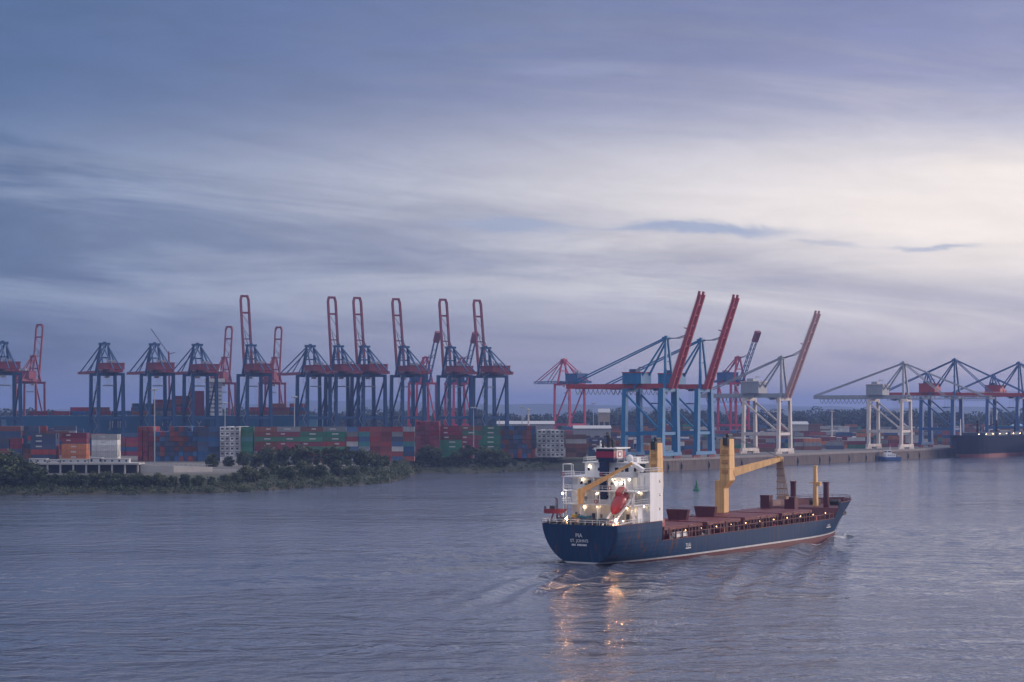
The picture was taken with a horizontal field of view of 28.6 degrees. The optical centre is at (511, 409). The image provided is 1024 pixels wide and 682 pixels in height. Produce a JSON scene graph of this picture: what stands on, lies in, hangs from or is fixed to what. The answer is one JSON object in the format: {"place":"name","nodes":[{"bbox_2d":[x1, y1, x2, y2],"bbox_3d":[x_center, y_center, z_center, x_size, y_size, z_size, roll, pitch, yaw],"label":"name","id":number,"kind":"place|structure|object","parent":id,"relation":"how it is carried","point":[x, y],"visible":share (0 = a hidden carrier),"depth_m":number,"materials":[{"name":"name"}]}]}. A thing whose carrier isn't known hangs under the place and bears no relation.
{"place":"outdoors","nodes":[
{"label":"outdoors","id":0,"kind":"place"},
{"bbox_2d":[0,416,949,494],"bbox_3d":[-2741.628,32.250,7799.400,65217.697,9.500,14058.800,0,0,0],"label":"ground","id":1,"kind":"structure","parent":0,"point":[558,464],"depth_m":998.72,"materials":[{"name":"concrete"}]},
{"bbox_2d":[0,340,22,425],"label":"quay crane","id":2,"kind":"object","parent":1,"relation":"on","point":[10,366],"visible":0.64,"depth_m":1296.01,"materials":[{"name":"blue metal"}]},
{"bbox_2d":[0,448,28,486],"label":"bush","id":3,"kind":"object","parent":1,"relation":"on","point":[6,474],"visible":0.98,"depth_m":808.48,"materials":[{"name":"green plant"}]},
{"bbox_2d":[10,324,45,415],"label":"quay crane","id":4,"kind":"object","parent":1,"relation":"on","point":[29,377],"visible":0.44,"depth_m":1647.98,"materials":[{"name":"metal"}]},
{"bbox_2d":[12,460,45,484],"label":"bush","id":5,"kind":"object","parent":1,"relation":"on","point":[27,475],"visible":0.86,"depth_m":811.33,"materials":[{"name":"green plant"}]},
{"bbox_2d":[32,469,51,485],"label":"bush","id":6,"kind":"object","parent":1,"relation":"on","point":[43,476],"visible":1,"depth_m":807.82,"materials":[{"name":"green plant"}]},
{"bbox_2d":[48,473,62,486],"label":"bush","id":7,"kind":"object","parent":1,"relation":"on","point":[53,480],"visible":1,"depth_m":804.68,"materials":[{"name":"green plant"}]},
{"bbox_2d":[57,470,80,486],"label":"bush","id":8,"kind":"object","parent":1,"relation":"on","point":[68,478],"visible":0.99,"depth_m":805.84,"materials":[{"name":"green plant"}]},
{"bbox_2d":[75,475,90,488],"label":"bush","id":9,"kind":"object","parent":1,"relation":"on","point":[82,480],"visible":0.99,"depth_m":804.89,"materials":[{"name":"green plant"}]},
{"bbox_2d":[34,462,144,473],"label":"pier building","id":10,"kind":"structure","parent":1,"relation":"on","point":[131,467],"depth_m":867.00,"materials":[{"name":"concrete"}]},
{"bbox_2d":[61,459,89,462],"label":"hut","id":11,"kind":"object","parent":10,"relation":"on","point":[75,460],"visible":1,"depth_m":866.00,"materials":[{"name":"concrete"}]},
{"bbox_2d":[102,458,130,462],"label":"hut","id":12,"kind":"object","parent":10,"relation":"on","point":[116,460],"visible":1,"depth_m":866.00,"materials":[{"name":"concrete"}]},
{"bbox_2d":[88,470,102,486],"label":"tree","id":13,"kind":"object","parent":1,"relation":"on","point":[92,476],"visible":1,"depth_m":807.93,"materials":[{"name":"green plant"}]},
{"bbox_2d":[78,342,125,433],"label":"quay crane","id":14,"kind":"object","parent":1,"relation":"on","point":[110,368],"visible":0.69,"depth_m":1319.70,"materials":[{"name":"blue metal"}]},
{"bbox_2d":[94,470,118,487],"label":"bush","id":15,"kind":"object","parent":1,"relation":"on","point":[107,478],"visible":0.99,"depth_m":809.40,"materials":[{"name":"green plant"}]},
{"bbox_2d":[123,471,145,486],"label":"bush","id":16,"kind":"object","parent":1,"relation":"on","point":[136,478],"visible":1,"depth_m":811.17,"materials":[{"name":"green plant"}]},
{"bbox_2d":[127,342,175,431],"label":"quay crane","id":17,"kind":"object","parent":1,"relation":"on","point":[163,368],"visible":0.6,"depth_m":1331.72,"materials":[{"name":"blue metal"}]},
{"bbox_2d":[150,472,169,485],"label":"bush","id":18,"kind":"object","parent":1,"relation":"on","point":[159,479],"visible":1,"depth_m":812.54,"materials":[{"name":"green plant"}]},
{"bbox_2d":[140,462,211,472],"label":"retaining wall","id":19,"kind":"structure","parent":1,"relation":"on","point":[146,468],"depth_m":871.76,"materials":[{"name":"concrete"}]},
{"bbox_2d":[178,474,190,485],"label":"bush","id":20,"kind":"object","parent":1,"relation":"on","point":[185,479],"visible":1,"depth_m":819.22,"materials":[{"name":"green plant"}]},
{"bbox_2d":[174,343,219,426],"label":"quay crane","id":21,"kind":"object","parent":1,"relation":"on","point":[206,369],"visible":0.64,"depth_m":1340.27,"materials":[{"name":"blue metal"}]},
{"bbox_2d":[204,453,219,466],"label":"bush","id":22,"kind":"object","parent":1,"relation":"on","point":[211,458],"visible":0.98,"depth_m":958.64,"materials":[{"name":"green plant"}]},
{"bbox_2d":[204,326,235,415],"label":"quay crane","id":23,"kind":"object","parent":1,"relation":"on","point":[222,374],"visible":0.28,"depth_m":1688.06,"materials":[{"name":"red metal"}]},
{"bbox_2d":[226,472,243,482],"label":"bush","id":24,"kind":"object","parent":1,"relation":"on","point":[237,476],"visible":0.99,"depth_m":838.95,"materials":[{"name":"green plant"}]},
{"bbox_2d":[236,451,249,464],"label":"tree","id":25,"kind":"object","parent":1,"relation":"on","point":[241,457],"visible":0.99,"depth_m":963.79,"materials":[{"name":"green plant"}]},
{"bbox_2d":[237,464,263,481],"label":"bush","id":26,"kind":"object","parent":1,"relation":"on","point":[250,473],"visible":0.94,"depth_m":847.43,"materials":[{"name":"green plant"}]},
{"bbox_2d":[236,295,272,426],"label":"quay crane","id":27,"kind":"object","parent":1,"relation":"on","point":[259,368],"visible":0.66,"depth_m":1360.75,"materials":[{"name":"metal"}]},
{"bbox_2d":[249,452,262,467],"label":"tree","id":28,"kind":"object","parent":1,"relation":"on","point":[253,458],"visible":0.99,"depth_m":933.72,"materials":[{"name":"green plant"}]},
{"bbox_2d":[255,326,286,406],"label":"quay crane","id":29,"kind":"object","parent":1,"relation":"on","point":[276,380],"visible":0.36,"depth_m":1697.86,"materials":[{"name":"red metal"}]},
{"bbox_2d":[257,445,286,466],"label":"bush","id":30,"kind":"object","parent":1,"relation":"on","point":[269,455],"visible":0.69,"depth_m":945.25,"materials":[{"name":"green plant"}]},
{"bbox_2d":[0,458,549,494],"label":"undergrowth","id":31,"kind":"object","parent":1,"relation":"on","point":[401,469],"visible":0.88,"depth_m":859.16,"materials":[{"name":"green plant"}]},
{"bbox_2d":[276,445,292,466],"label":"tree","id":32,"kind":"object","parent":1,"relation":"on","point":[285,453],"visible":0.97,"depth_m":939.11,"materials":[{"name":"green plant"}]},
{"bbox_2d":[276,465,299,480],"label":"bush","id":33,"kind":"object","parent":1,"relation":"on","point":[288,471],"visible":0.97,"depth_m":869.66,"materials":[{"name":"green plant"}]},
{"bbox_2d":[290,442,313,464],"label":"tree","id":34,"kind":"object","parent":1,"relation":"on","point":[302,452],"visible":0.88,"depth_m":954.11,"materials":[{"name":"green plant"}]},
{"bbox_2d":[293,459,314,476],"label":"bush","id":35,"kind":"object","parent":1,"relation":"on","point":[305,468],"visible":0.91,"depth_m":891.84,"materials":[{"name":"green plant"}]},
{"bbox_2d":[277,344,333,426],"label":"quay crane","id":36,"kind":"object","parent":1,"relation":"on","point":[319,369],"visible":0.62,"depth_m":1368.06,"materials":[{"name":"blue metal"}]},
{"bbox_2d":[312,449,321,465],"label":"tree","id":37,"kind":"object","parent":1,"relation":"on","point":[317,457],"visible":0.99,"depth_m":944.16,"materials":[{"name":"green plant"}]},
{"bbox_2d":[312,464,327,479],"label":"bush","id":38,"kind":"object","parent":1,"relation":"on","point":[320,471],"visible":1,"depth_m":890.55,"materials":[{"name":"green plant"}]},
{"bbox_2d":[320,444,341,465],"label":"tree","id":39,"kind":"object","parent":1,"relation":"on","point":[332,456],"visible":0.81,"depth_m":957.99,"materials":[{"name":"green plant"}]},
{"bbox_2d":[329,459,343,475],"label":"tree","id":40,"kind":"object","parent":1,"relation":"on","point":[335,468],"visible":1,"depth_m":910.62,"materials":[{"name":"green plant"}]},
{"bbox_2d":[323,296,362,426],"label":"quay crane","id":41,"kind":"object","parent":1,"relation":"on","point":[347,369],"visible":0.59,"depth_m":1379.07,"materials":[{"name":"metal"}]},
{"bbox_2d":[340,446,355,465],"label":"tree","id":42,"kind":"object","parent":1,"relation":"on","point":[347,454],"visible":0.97,"depth_m":958.54,"materials":[{"name":"green plant"}]},
{"bbox_2d":[343,464,359,476],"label":"bush","id":43,"kind":"object","parent":1,"relation":"on","point":[351,470],"visible":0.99,"depth_m":913.75,"materials":[{"name":"green plant"}]},
{"bbox_2d":[352,447,368,464],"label":"tree","id":44,"kind":"object","parent":1,"relation":"on","point":[358,457],"visible":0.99,"depth_m":962.85,"materials":[{"name":"green plant"}]},
{"bbox_2d":[350,297,389,426],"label":"quay crane","id":45,"kind":"object","parent":1,"relation":"on","point":[373,369],"visible":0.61,"depth_m":1384.41,"materials":[{"name":"metal"}]},
{"bbox_2d":[364,451,385,466],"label":"bush","id":46,"kind":"object","parent":1,"relation":"on","point":[375,460],"visible":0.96,"depth_m":966.14,"materials":[{"name":"green plant"}]},
{"bbox_2d":[389,298,428,426],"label":"quay crane","id":47,"kind":"object","parent":1,"relation":"on","point":[413,370],"visible":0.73,"depth_m":1397.81,"materials":[{"name":"metal"}]},
{"bbox_2d":[415,446,428,465],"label":"tree","id":48,"kind":"object","parent":1,"relation":"on","point":[420,454],"visible":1,"depth_m":1075.77,"materials":[{"name":"green plant"}]},
{"bbox_2d":[407,331,439,428],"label":"quay crane","id":49,"kind":"object","parent":1,"relation":"on","point":[436,339],"visible":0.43,"depth_m":1692.40,"materials":[{"name":"metal"}]},
{"bbox_2d":[420,444,439,465],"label":"tree","id":50,"kind":"object","parent":1,"relation":"on","point":[432,452],"visible":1,"depth_m":1077.42,"materials":[{"name":"green plant"}]},
{"bbox_2d":[431,452,445,466],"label":"bush","id":51,"kind":"object","parent":1,"relation":"on","point":[440,460],"visible":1,"depth_m":1078.05,"materials":[{"name":"green plant"}]},
{"bbox_2d":[436,299,476,425],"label":"quay crane","id":52,"kind":"object","parent":1,"relation":"on","point":[458,371],"visible":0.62,"depth_m":1408.15,"materials":[{"name":"metal"}]},
{"bbox_2d":[449,450,464,466],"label":"tree","id":53,"kind":"object","parent":1,"relation":"on","point":[455,458],"visible":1,"depth_m":1077.14,"materials":[{"name":"green plant"}]},
{"bbox_2d":[444,332,477,425],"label":"quay crane","id":54,"kind":"object","parent":1,"relation":"on","point":[463,380],"visible":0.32,"depth_m":1710.23,"materials":[{"name":"red metal"}]},
{"bbox_2d":[458,444,475,465],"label":"tree","id":55,"kind":"object","parent":1,"relation":"on","point":[467,452],"visible":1,"depth_m":1076.93,"materials":[{"name":"green plant"}]},
{"bbox_2d":[477,445,496,465],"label":"tree","id":56,"kind":"object","parent":1,"relation":"on","point":[484,451],"visible":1,"depth_m":1084.11,"materials":[{"name":"green plant"}]},
{"bbox_2d":[472,299,512,425],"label":"quay crane","id":57,"kind":"object","parent":1,"relation":"on","point":[495,370],"visible":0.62,"depth_m":1414.10,"materials":[{"name":"metal"}]},
{"bbox_2d":[485,447,508,466],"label":"bush","id":58,"kind":"object","parent":1,"relation":"on","point":[500,458],"visible":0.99,"depth_m":1087.45,"materials":[{"name":"green plant"}]},
{"bbox_2d":[0,396,1009,463],"bbox_3d":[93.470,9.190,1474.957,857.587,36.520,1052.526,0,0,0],"label":"container mass","id":59,"kind":"object","parent":1,"relation":"on","point":[17,439],"visible":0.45,"depth_m":1346.34,"materials":[{"name":"metal"}]},
{"bbox_2d":[31,444,56,448],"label":"shipping container","id":60,"kind":"object","parent":59,"relation":"on","point":[43,446],"visible":1,"depth_m":983.95,"materials":[{"name":"metal"}]},
{"bbox_2d":[31,439,56,443],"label":"shipping container","id":61,"kind":"object","parent":60,"relation":"on","point":[43,441],"visible":1,"depth_m":983.85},
{"bbox_2d":[31,433,56,438],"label":"shipping container","id":62,"kind":"object","parent":61,"relation":"on","point":[43,435],"visible":1,"depth_m":983.87,"materials":[{"name":"metal"}]},
{"bbox_2d":[61,455,86,458],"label":"shipping container","id":63,"kind":"object","parent":59,"relation":"on","point":[73,456],"visible":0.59,"depth_m":983.85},
{"bbox_2d":[62,449,87,454],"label":"shipping container","id":64,"kind":"object","parent":63,"relation":"on","point":[74,451],"visible":1,"depth_m":983.84,"materials":[{"name":"metal"}]},
{"bbox_2d":[62,444,87,448],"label":"shipping container","id":65,"kind":"object","parent":64,"relation":"on","point":[74,446],"visible":1,"depth_m":983.98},
{"bbox_2d":[62,438,87,442],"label":"shipping container","id":66,"kind":"object","parent":65,"relation":"on","point":[74,440],"visible":1,"depth_m":1008.98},
{"bbox_2d":[62,433,87,437],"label":"shipping container","id":67,"kind":"object","parent":66,"relation":"on","point":[74,435],"visible":1,"depth_m":1008.98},
{"bbox_2d":[92,456,118,457],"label":"shipping container","id":68,"kind":"object","parent":59,"relation":"on","point":[107,456],"visible":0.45,"depth_m":948.74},
{"bbox_2d":[92,451,117,455],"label":"shipping container","id":69,"kind":"object","parent":68,"relation":"on","point":[104,453],"visible":1,"depth_m":948.78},
{"bbox_2d":[92,445,117,450],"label":"shipping container","id":70,"kind":"object","parent":69,"relation":"on","point":[104,447],"visible":1,"depth_m":948.75,"materials":[{"name":"metal"}]},
{"bbox_2d":[92,440,117,444],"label":"shipping container","id":71,"kind":"object","parent":70,"relation":"on","point":[104,442],"visible":1,"depth_m":948.80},
{"bbox_2d":[92,434,117,439],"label":"shipping container","id":72,"kind":"object","parent":71,"relation":"on","point":[104,436],"visible":1,"depth_m":948.67,"materials":[{"name":"metal"}]},
{"bbox_2d":[255,442,277,446],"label":"shipping container","id":73,"kind":"object","parent":59,"relation":"on","point":[266,443],"visible":0.88,"depth_m":1058.81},
{"bbox_2d":[255,437,276,441],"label":"shipping container","id":74,"kind":"object","parent":73,"relation":"on","point":[265,439],"visible":1,"depth_m":1058.87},
{"bbox_2d":[254,432,277,436],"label":"shipping container","id":75,"kind":"object","parent":74,"relation":"on","point":[265,434],"visible":1,"depth_m":1058.71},
{"bbox_2d":[278,442,299,445],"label":"shipping container","id":76,"kind":"object","parent":59,"relation":"on","point":[286,443],"visible":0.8,"depth_m":1058.93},
{"bbox_2d":[277,437,299,441],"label":"shipping container","id":77,"kind":"object","parent":76,"relation":"on","point":[288,439],"visible":1,"depth_m":1058.68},
{"bbox_2d":[277,432,299,436],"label":"shipping container","id":78,"kind":"object","parent":77,"relation":"on","point":[288,434],"visible":1,"depth_m":1058.66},
{"bbox_2d":[277,427,299,431],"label":"shipping container","id":79,"kind":"object","parent":78,"relation":"on","point":[288,429],"visible":1,"depth_m":1058.69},
{"bbox_2d":[300,442,322,445],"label":"shipping container","id":80,"kind":"object","parent":59,"relation":"on","point":[312,443],"visible":0.84,"depth_m":1058.87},
{"bbox_2d":[300,437,322,441],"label":"shipping container","id":81,"kind":"object","parent":80,"relation":"on","point":[311,439],"visible":1,"depth_m":1058.87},
{"bbox_2d":[300,432,322,436],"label":"shipping container","id":82,"kind":"object","parent":81,"relation":"on","point":[311,434],"visible":1,"depth_m":1058.70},
{"bbox_2d":[300,427,322,431],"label":"shipping container","id":83,"kind":"object","parent":82,"relation":"on","point":[311,429],"visible":1,"depth_m":1058.78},
{"bbox_2d":[323,442,345,446],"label":"shipping container","id":84,"kind":"object","parent":59,"relation":"on","point":[335,443],"visible":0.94,"depth_m":1058.79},
{"bbox_2d":[323,437,345,441],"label":"shipping container","id":85,"kind":"object","parent":84,"relation":"on","point":[334,439],"visible":1,"depth_m":1058.74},
{"bbox_2d":[323,432,345,436],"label":"shipping container","id":86,"kind":"object","parent":85,"relation":"on","point":[334,434],"visible":1,"depth_m":1058.81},
{"bbox_2d":[323,427,345,431],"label":"shipping container","id":87,"kind":"object","parent":86,"relation":"on","point":[334,429],"visible":1,"depth_m":1058.87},
{"bbox_2d":[0,406,1022,431],"bbox_3d":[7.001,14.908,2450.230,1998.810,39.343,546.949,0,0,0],"label":"distant wood","id":88,"kind":"object","parent":1,"relation":"on","point":[844,417],"visible":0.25,"depth_m":2271.86,"materials":[{"name":"dark leaves"},{"name":"leaves"}]},
{"bbox_2d":[497,421,554,431],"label":"warehouse","id":89,"kind":"structure","parent":1,"relation":"on","point":[545,425],"depth_m":1561.50,"materials":[{"name":"metal"}]},
{"bbox_2d":[536,358,591,429],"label":"quay crane","id":90,"kind":"object","parent":1,"relation":"on","point":[573,376],"visible":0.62,"depth_m":1757.35,"materials":[{"name":"red metal"}]},
{"bbox_2d":[572,425,611,437],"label":"warehouse","id":91,"kind":"structure","parent":1,"relation":"on","point":[594,430],"depth_m":1420.00,"materials":[{"name":"metal"}]},
{"bbox_2d":[598,409,610,424],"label":"warehouse","id":92,"kind":"structure","parent":1,"relation":"on","point":[603,416],"depth_m":1900.00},
{"bbox_2d":[566,291,705,458],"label":"quay crane","id":93,"kind":"object","parent":1,"relation":"on","point":[637,381],"visible":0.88,"depth_m":1116.27,"materials":[{"name":"metal"}]},
{"bbox_2d":[606,294,739,457],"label":"quay crane","id":94,"kind":"object","parent":1,"relation":"on","point":[707,385],"visible":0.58,"depth_m":1141.45,"materials":[{"name":"blue metal"}]},
{"bbox_2d":[714,331,760,429],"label":"quay crane","id":95,"kind":"object","parent":1,"relation":"on","point":[725,375],"visible":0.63,"depth_m":1684.06,"materials":[{"name":"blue metal"}]},
{"bbox_2d":[701,310,820,453],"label":"quay crane","id":96,"kind":"object","parent":1,"relation":"on","point":[753,389],"visible":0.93,"depth_m":1228.02,"materials":[{"name":"metal"}]},
{"bbox_2d":[641,447,956,470],"bbox_3d":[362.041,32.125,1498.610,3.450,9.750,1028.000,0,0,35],"label":"quay wall","id":97,"kind":"structure","parent":1,"relation":"on","point":[681,464],"depth_m":1243.61,"materials":[{"name":"concrete"}]},
{"bbox_2d":[813,361,991,448],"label":"quay crane","id":98,"kind":"object","parent":1,"relation":"on","point":[876,391],"visible":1,"depth_m":1375.69,"materials":[{"name":"white metal"}]},
{"bbox_2d":[887,358,1023,446],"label":"quay crane","id":99,"kind":"object","parent":1,"relation":"on","point":[925,388],"visible":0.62,"depth_m":1448.20,"materials":[{"name":"metal"}]},
{"bbox_2d":[953,361,1023,431],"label":"quay crane","id":100,"kind":"object","parent":1,"relation":"on","point":[994,387],"visible":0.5,"depth_m":1551.62,"materials":[{"name":"blue metal"}]},
{"bbox_2d":[0,399,1022,415],"bbox_3d":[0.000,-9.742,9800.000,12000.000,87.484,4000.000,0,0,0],"label":"hills","id":101,"kind":"structure","parent":0,"point":[538,409],"depth_m":8239.01,"materials":[{"name":"foliage"},{"name":"grass"},{"name":"plant"}]},
{"bbox_2d":[0,456,1023,681],"bbox_3d":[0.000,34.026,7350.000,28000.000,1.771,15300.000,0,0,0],"label":"river water","id":102,"kind":"structure","parent":0,"point":[910,570],"depth_m":381.09,"materials":[{"name":"liquid"}]},
{"bbox_2d":[1,378,327,433],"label":"container ship","id":103,"kind":"object","parent":102,"relation":"on","point":[106,425],"visible":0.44,"depth_m":1366.29,"materials":[{"name":"blue metal"}]},
{"bbox_2d":[542,432,851,565],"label":"cargo ship","id":104,"kind":"object","parent":102,"relation":"on","point":[594,530],"visible":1,"depth_m":454.46,"materials":[{"name":"blue metal"}]},
{"bbox_2d":[544,505,567,513],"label":"rescue boat","id":105,"kind":"object","parent":104,"relation":"on","point":[551,509],"visible":1,"depth_m":446.74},
{"bbox_2d":[610,487,628,513],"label":"lifeboat","id":106,"kind":"object","parent":104,"relation":"on","point":[618,503],"visible":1,"depth_m":441.55,"materials":[{"name":"red plastic"}]},
{"bbox_2d":[878,450,901,460],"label":"harbour tug","id":107,"kind":"object","parent":102,"relation":"on","point":[888,455],"visible":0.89,"depth_m":1324.24,"materials":[{"name":"blue metal"}]},
{"bbox_2d":[949,419,1023,457],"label":"moored ship","id":108,"kind":"object","parent":102,"relation":"on","point":[978,444],"visible":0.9,"depth_m":1423.80,"materials":[{"name":"blue"}]},
{"bbox_2d":[0,0,1023,410],"label":"sky","id":109,"kind":"structure","parent":0,"point":[579,171],"materials":[{"name":"blue"}]},
{"bbox_2d":[792,421,808,430],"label":"warehouse","id":110,"kind":"structure","parent":0,"point":[799,425],"depth_m":1600.00,"materials":[{"name":"metal"}]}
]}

